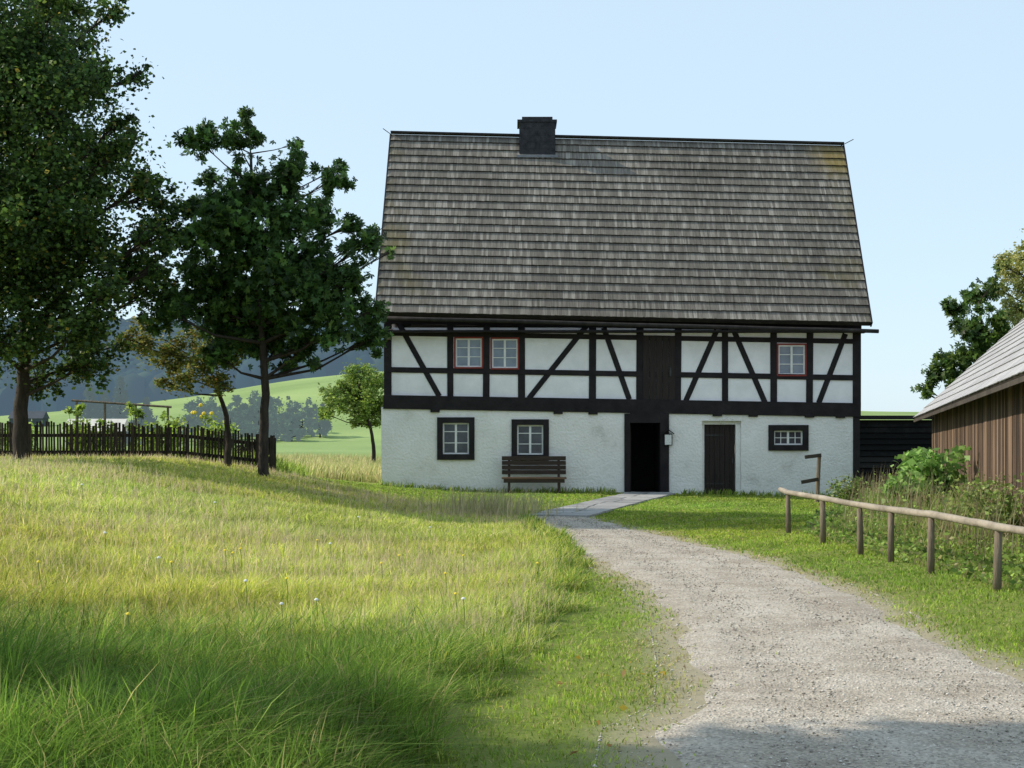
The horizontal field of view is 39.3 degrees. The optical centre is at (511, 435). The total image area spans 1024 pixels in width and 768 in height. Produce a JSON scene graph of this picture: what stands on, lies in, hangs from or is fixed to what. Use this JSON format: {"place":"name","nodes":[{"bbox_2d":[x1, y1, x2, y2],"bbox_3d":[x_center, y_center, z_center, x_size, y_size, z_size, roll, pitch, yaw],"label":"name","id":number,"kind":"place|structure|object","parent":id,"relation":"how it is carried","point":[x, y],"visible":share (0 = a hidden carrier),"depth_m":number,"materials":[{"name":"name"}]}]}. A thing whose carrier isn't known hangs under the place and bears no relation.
{"place":"outdoors","nodes":[
{"label":"outdoors","id":0,"kind":"place"},
{"bbox_2d":[0,454,612,762],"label":"meadow grass","id":1,"kind":"structure","parent":0,"point":[504,536],"depth_m":14.27,"materials":[{"name":"green plant"}]},
{"bbox_2d":[276,451,380,482],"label":"rough grass","id":2,"kind":"structure","parent":0,"point":[354,468],"depth_m":45.41,"materials":[{"name":"green plant"}]},
{"bbox_2d":[0,371,1023,767],"bbox_3d":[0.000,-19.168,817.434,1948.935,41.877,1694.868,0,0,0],"label":"ground","id":3,"kind":"structure","parent":0,"point":[344,439],"depth_m":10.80,"materials":[{"name":"green plant"}]},
{"bbox_2d":[3,419,38,450],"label":"garden shrub","id":4,"kind":"object","parent":3,"relation":"on","point":[32,437],"visible":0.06,"depth_m":35.84,"materials":[{"name":"green plant"}]},
{"bbox_2d":[8,411,49,426],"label":"farm building","id":5,"kind":"structure","parent":3,"relation":"on","point":[38,416],"depth_m":200.46,"materials":[{"name":"grey"}]},
{"bbox_2d":[79,382,99,418],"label":"spruce tree","id":6,"kind":"object","parent":3,"relation":"on","point":[89,410],"visible":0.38,"depth_m":139.50,"materials":[{"name":"green plant"}]},
{"bbox_2d":[61,417,121,454],"bbox_3d":[-10.447,0.181,35.700,1.506,1.301,1.311,0,0,0],"label":"garden shrub","id":7,"kind":"object","parent":3,"relation":"on","point":[80,426],"visible":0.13,"depth_m":35.69,"materials":[{"name":"green plant"}]},
{"bbox_2d":[62,419,128,448],"bbox_3d":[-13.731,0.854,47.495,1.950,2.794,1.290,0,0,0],"label":"garden table","id":8,"kind":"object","parent":3,"relation":"on","point":[125,422],"depth_m":47.35,"materials":[{"name":"white"}]},
{"bbox_2d":[0,0,200,459],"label":"maple tree","id":9,"kind":"object","parent":3,"relation":"on","point":[48,237],"visible":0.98,"depth_m":27.53,"materials":[{"name":"green plant"}]},
{"bbox_2d":[91,390,112,418],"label":"spruce tree","id":10,"kind":"object","parent":3,"relation":"on","point":[99,414],"visible":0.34,"depth_m":139.42,"materials":[{"name":"green plant"}]},
{"bbox_2d":[71,399,171,440],"bbox_3d":[-10.076,0.013,37.000,2.581,1.881,0.068,0,0,0],"label":"bean frame","id":11,"kind":"object","parent":3,"relation":"on","point":[119,403],"visible":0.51,"depth_m":36.98,"materials":[{"name":"brown wood"}]},
{"bbox_2d":[61,403,85,442],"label":"climbing plant","id":12,"kind":"object","parent":11,"relation":"attached to","point":[78,408],"visible":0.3,"depth_m":36.71,"materials":[{"name":"green plant"}]},
{"bbox_2d":[95,417,113,445],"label":"climbing plant","id":13,"kind":"object","parent":11,"relation":"attached to","point":[102,421],"visible":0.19,"depth_m":36.78,"materials":[{"name":"green plant"}]},
{"bbox_2d":[124,401,146,449],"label":"climbing plant","id":14,"kind":"object","parent":11,"relation":"attached to","point":[138,413],"visible":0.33,"depth_m":36.82,"materials":[{"name":"green plant"}]},
{"bbox_2d":[160,410,181,442],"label":"climbing plant","id":15,"kind":"object","parent":11,"relation":"attached to","point":[163,415],"visible":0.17,"depth_m":36.78,"materials":[{"name":"green plant"}]},
{"bbox_2d":[106,376,137,444],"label":"spruce tree","id":16,"kind":"object","parent":3,"relation":"on","point":[117,410],"visible":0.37,"depth_m":139.43,"materials":[{"name":"green plant"}]},
{"bbox_2d":[0,421,275,470],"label":"picket fence","id":17,"kind":"object","parent":3,"relation":"on","point":[249,446],"visible":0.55,"depth_m":34.08,"materials":[{"name":"brown wood"}]},
{"bbox_2d":[126,397,159,444],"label":"spruce tree","id":18,"kind":"object","parent":3,"relation":"on","point":[147,411],"visible":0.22,"depth_m":139.60,"materials":[{"name":"green plant"}]},
{"bbox_2d":[3,442,318,475],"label":"garden greens","id":19,"kind":"object","parent":3,"relation":"on","point":[283,465],"visible":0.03,"depth_m":36.17,"materials":[{"name":"green plant"}]},
{"bbox_2d":[134,414,193,450],"bbox_3d":[-8.829,0.195,36.299,1.520,1.459,1.198,0,0,-12],"label":"garden shrub","id":20,"kind":"object","parent":3,"relation":"on","point":[174,422],"visible":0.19,"depth_m":36.29,"materials":[{"name":"green plant"}]},
{"bbox_2d":[115,316,249,466],"bbox_3d":[-7.150,-0.885,31.132,3.054,3.433,2.275,0,0,45],"label":"young fruit tree","id":21,"kind":"object","parent":3,"relation":"on","point":[178,356],"visible":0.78,"depth_m":31.38,"materials":[{"name":"green plant"}]},
{"bbox_2d":[179,413,198,439],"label":"valley tree","id":22,"kind":"object","parent":3,"relation":"on","point":[191,421],"visible":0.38,"depth_m":147.69,"materials":[{"name":"green plant"}]},
{"bbox_2d":[0,316,383,415],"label":"forest","id":23,"kind":"object","parent":3,"relation":"on","point":[139,383],"visible":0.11,"depth_m":336.49,"materials":[{"name":"green plant"}]},
{"bbox_2d":[182,396,220,425],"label":"valley tree","id":24,"kind":"object","parent":3,"relation":"on","point":[190,406],"visible":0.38,"depth_m":149.64,"materials":[{"name":"green plant"}]},
{"bbox_2d":[191,403,214,447],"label":"sunflower plant","id":25,"kind":"object","parent":3,"relation":"on","point":[202,416],"visible":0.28,"depth_m":36.45,"materials":[{"name":"green plant"}]},
{"bbox_2d":[193,411,223,439],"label":"valley tree","id":26,"kind":"object","parent":3,"relation":"on","point":[218,415],"visible":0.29,"depth_m":140.67,"materials":[{"name":"green plant"}]},
{"bbox_2d":[198,400,230,420],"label":"valley tree","id":27,"kind":"object","parent":3,"relation":"on","point":[212,405],"visible":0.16,"depth_m":149.02,"materials":[{"name":"green plant"}]},
{"bbox_2d":[193,416,247,452],"bbox_3d":[-7.326,0.169,36.004,1.349,1.327,0.880,0,0,0],"label":"garden shrub","id":28,"kind":"object","parent":3,"relation":"on","point":[219,427],"visible":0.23,"depth_m":35.94,"materials":[{"name":"green plant"}]},
{"bbox_2d":[214,410,249,439],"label":"valley tree","id":29,"kind":"object","parent":3,"relation":"on","point":[238,416],"visible":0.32,"depth_m":142.71,"materials":[{"name":"green plant"}]},
{"bbox_2d":[227,391,259,433],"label":"valley tree","id":30,"kind":"object","parent":3,"relation":"on","point":[237,399],"visible":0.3,"depth_m":154.34,"materials":[{"name":"green plant"}]},
{"bbox_2d":[239,399,260,436],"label":"valley tree","id":31,"kind":"object","parent":3,"relation":"on","point":[250,415],"visible":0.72,"depth_m":149.68,"materials":[{"name":"green plant"}]},
{"bbox_2d":[136,105,395,476],"bbox_3d":[-5.082,-2.823,30.252,5.145,7.673,4.147,0,0,0],"label":"chestnut tree","id":32,"kind":"object","parent":3,"relation":"on","point":[257,315],"visible":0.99,"depth_m":29.60,"materials":[{"name":"green plant"}]},
{"bbox_2d":[259,410,288,440],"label":"valley tree","id":33,"kind":"object","parent":3,"relation":"on","point":[273,429],"visible":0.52,"depth_m":145.10,"materials":[{"name":"green plant"}]},
{"bbox_2d":[252,396,305,428],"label":"valley tree","id":34,"kind":"object","parent":3,"relation":"on","point":[275,402],"visible":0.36,"depth_m":157.26,"materials":[{"name":"green plant"}]},
{"bbox_2d":[0,567,576,767],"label":"long grass","id":35,"kind":"structure","parent":3,"relation":"on","point":[208,721],"depth_m":6.95,"materials":[{"name":"green plant"}]},
{"bbox_2d":[272,411,306,441],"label":"valley tree","id":36,"kind":"object","parent":3,"relation":"on","point":[287,426],"visible":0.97,"depth_m":143.56,"materials":[{"name":"green plant"}]},
{"bbox_2d":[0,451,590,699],"bbox_3d":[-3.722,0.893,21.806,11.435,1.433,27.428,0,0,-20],"label":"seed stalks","id":37,"kind":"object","parent":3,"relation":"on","point":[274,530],"visible":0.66,"depth_m":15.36,"materials":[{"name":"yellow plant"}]},
{"bbox_2d":[286,397,317,436],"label":"valley tree","id":38,"kind":"object","parent":3,"relation":"on","point":[308,409],"visible":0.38,"depth_m":151.87,"materials":[{"name":"green plant"}]},
{"bbox_2d":[305,404,332,437],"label":"valley tree","id":39,"kind":"object","parent":3,"relation":"on","point":[323,427],"visible":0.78,"depth_m":149.56,"materials":[{"name":"green plant"}]},
{"bbox_2d":[314,358,383,461],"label":"apple tree","id":40,"kind":"object","parent":3,"relation":"on","point":[357,391],"visible":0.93,"depth_m":54.89,"materials":[{"name":"green plant"}]},
{"bbox_2d":[346,511,602,760],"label":"bank grass","id":41,"kind":"structure","parent":3,"relation":"on","point":[552,530],"depth_m":12.75,"materials":[{"name":"green plant"}]},
{"bbox_2d":[386,481,582,521],"bbox_3d":[-0.438,1.236,29.013,3.670,0.748,6.108,0,0,7],"label":"dry tussock","id":42,"kind":"object","parent":3,"relation":"on","point":[507,505],"visible":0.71,"depth_m":28.31,"materials":[{"name":"green plant"}]},
{"bbox_2d":[502,456,566,493],"bbox_3d":[0.605,1.117,39.422,1.770,1.074,0.585,0,0,0],"label":"bench","id":43,"kind":"object","parent":3,"relation":"on","point":[557,467],"visible":0.97,"depth_m":39.59,"materials":[{"name":"brown wood"}]},
{"bbox_2d":[375,480,839,496],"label":"wall foot weeds","id":44,"kind":"object","parent":3,"relation":"on","point":[518,490],"depth_m":39.74,"materials":[{"name":"green plant"}]},
{"bbox_2d":[375,117,878,496],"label":"half timbered house","id":45,"kind":"structure","parent":3,"relation":"on","point":[596,311],"depth_m":40.00,"materials":[{"name":"paint"}]},
{"bbox_2d":[437,417,474,459],"bbox_3d":[-1.564,0.093,39.967,1.043,1.186,0.165,0,0,0],"label":"window","id":46,"kind":"structure","parent":45,"relation":"in","point":[455,435],"depth_m":39.90,"materials":[{"name":"white paint"}]},
{"bbox_2d":[454,337,482,368],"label":"window","id":47,"kind":"structure","parent":45,"relation":"in","point":[468,351],"depth_m":40.03,"materials":[{"name":"grey glass"}]},
{"bbox_2d":[490,337,518,369],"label":"window","id":48,"kind":"structure","parent":45,"relation":"in","point":[504,351],"depth_m":40.03,"materials":[{"name":"white paint"}]},
{"bbox_2d":[511,419,548,455],"bbox_3d":[0.507,0.129,39.967,1.043,1.143,0.165,0,0,0],"label":"window","id":49,"kind":"structure","parent":45,"relation":"in","point":[529,437],"depth_m":39.99,"materials":[{"name":"white paint"}]},
{"bbox_2d":[624,413,668,491],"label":"entrance door","id":50,"kind":"structure","parent":45,"relation":"in","point":[646,456],"depth_m":41.10,"materials":[{"name":"black wood"}]},
{"bbox_2d":[662,429,673,444],"bbox_3d":[4.343,0.057,39.850,0.343,0.457,0.100,0,0,0],"label":"lantern","id":51,"kind":"object","parent":45,"relation":"attached to","point":[667,439],"visible":1,"depth_m":39.84,"materials":[{"name":"glass"}]},
{"bbox_2d":[702,421,739,493],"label":"plank door","id":52,"kind":"structure","parent":45,"relation":"in","point":[720,439],"depth_m":40.17,"materials":[{"name":"black wood"}]},
{"bbox_2d":[768,425,808,450],"bbox_3d":[7.700,0.071,39.967,1.114,0.714,0.165,0,0,0],"label":"window","id":53,"kind":"structure","parent":45,"relation":"in","point":[780,437],"depth_m":39.90,"materials":[{"name":"white paint"}]},
{"bbox_2d":[777,343,806,375],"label":"window","id":54,"kind":"structure","parent":45,"relation":"in","point":[791,357],"depth_m":40.01,"materials":[{"name":"white paint"}]},
{"bbox_2d":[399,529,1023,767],"bbox_3d":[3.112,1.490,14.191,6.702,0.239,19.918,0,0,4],"label":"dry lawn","id":55,"kind":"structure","parent":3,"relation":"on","point":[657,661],"depth_m":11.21,"materials":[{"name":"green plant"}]},
{"bbox_2d":[801,453,821,502],"bbox_3d":[7.503,1.135,35.980,0.522,1.358,0.150,0,0,0],"label":"post with arms","id":56,"kind":"object","parent":3,"relation":"on","point":[818,471],"visible":0.83,"depth_m":35.95},
{"bbox_2d":[826,473,867,500],"bbox_3d":[8.082,1.325,34.524,0.980,0.959,1.033,0,0,0],"label":"weed clump","id":57,"kind":"object","parent":3,"relation":"on","point":[842,492],"visible":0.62,"depth_m":34.48,"materials":[{"name":"green plant"}]},
{"bbox_2d":[860,416,931,490],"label":"lean to shed","id":58,"kind":"object","parent":3,"relation":"on","point":[883,443],"visible":0.13,"depth_m":43.98,"materials":[{"name":"black wood"}]},
{"bbox_2d":[778,487,1023,591],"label":"log railing","id":59,"kind":"object","parent":3,"relation":"on","point":[996,527],"visible":0.91,"depth_m":17.19,"materials":[{"name":"brown wood"}]},
{"bbox_2d":[878,471,934,506],"bbox_3d":[6.989,1.074,25.198,0.973,0.894,1.081,0,0,42],"label":"leafy bush","id":60,"kind":"object","parent":3,"relation":"on","point":[886,487],"visible":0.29,"depth_m":25.07,"materials":[{"name":"green plant"}]},
{"bbox_2d":[797,470,1023,592],"bbox_3d":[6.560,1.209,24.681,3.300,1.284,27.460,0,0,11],"label":"weed leaves","id":61,"kind":"object","parent":3,"relation":"on","point":[1007,570],"visible":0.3,"depth_m":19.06,"materials":[{"name":"green plant"}]},
{"bbox_2d":[839,464,1023,556],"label":"dock stalks","id":62,"kind":"object","parent":3,"relation":"on","point":[997,520],"visible":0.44,"depth_m":20.84,"materials":[{"name":"green plant"}]},
{"bbox_2d":[890,442,972,499],"bbox_3d":[7.728,0.803,26.295,1.376,1.354,1.659,0,0,0],"label":"leafy bush","id":63,"kind":"object","parent":3,"relation":"on","point":[918,459],"visible":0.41,"depth_m":25.93,"materials":[{"name":"green plant"}]},
{"bbox_2d":[910,254,1023,399],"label":"chestnut tree","id":64,"kind":"object","parent":3,"relation":"on","point":[978,335],"visible":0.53,"depth_m":49.84,"materials":[{"name":"green plant"}]},
{"bbox_2d":[913,318,1023,514],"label":"barn","id":65,"kind":"structure","parent":3,"relation":"on","point":[977,406],"depth_m":24.75,"materials":[{"name":"brown wood"}]},
{"bbox_2d":[942,473,1011,515],"bbox_3d":[7.149,1.053,21.798,1.230,0.951,1.174,0,0,35],"label":"weed clump","id":66,"kind":"object","parent":3,"relation":"on","point":[988,487],"visible":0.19,"depth_m":21.73,"materials":[{"name":"green plant"}]},
{"bbox_2d":[948,471,1023,535],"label":"weed clump","id":67,"kind":"object","parent":3,"relation":"on","point":[1009,508],"visible":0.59,"depth_m":18.96,"materials":[{"name":"green plant"}]},
{"bbox_2d":[991,228,1023,330],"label":"willow tree","id":68,"kind":"object","parent":3,"relation":"on","point":[1016,316],"visible":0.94,"depth_m":43.01,"materials":[{"name":"green plant"}]},
{"bbox_2d":[0,0,1023,411],"label":"sky","id":69,"kind":"structure","parent":0,"point":[929,94],"materials":[{"name":"blue"}]},
{"bbox_2d":[499,655,665,755],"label":"fallen leaves","id":70,"kind":"object","parent":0,"point":[623,707],"visible":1,"depth_m":8.26,"materials":[{"name":"brown plant"}]},
{"bbox_2d":[528,492,674,516],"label":"stone path","id":71,"kind":"structure","parent":0,"point":[594,507],"depth_m":32.18,"materials":[{"name":"grey stone"}]},
{"bbox_2d":[534,516,1023,767],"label":"gravel path","id":72,"kind":"structure","parent":0,"point":[714,735],"depth_m":9.25,"materials":[{"name":"grey gravel"}]},
{"bbox_2d":[587,518,1016,767],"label":"path sprigs","id":73,"kind":"object","parent":72,"relation":"on","point":[776,652],"visible":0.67,"depth_m":11.20,"materials":[{"name":"green plant"}]}
]}

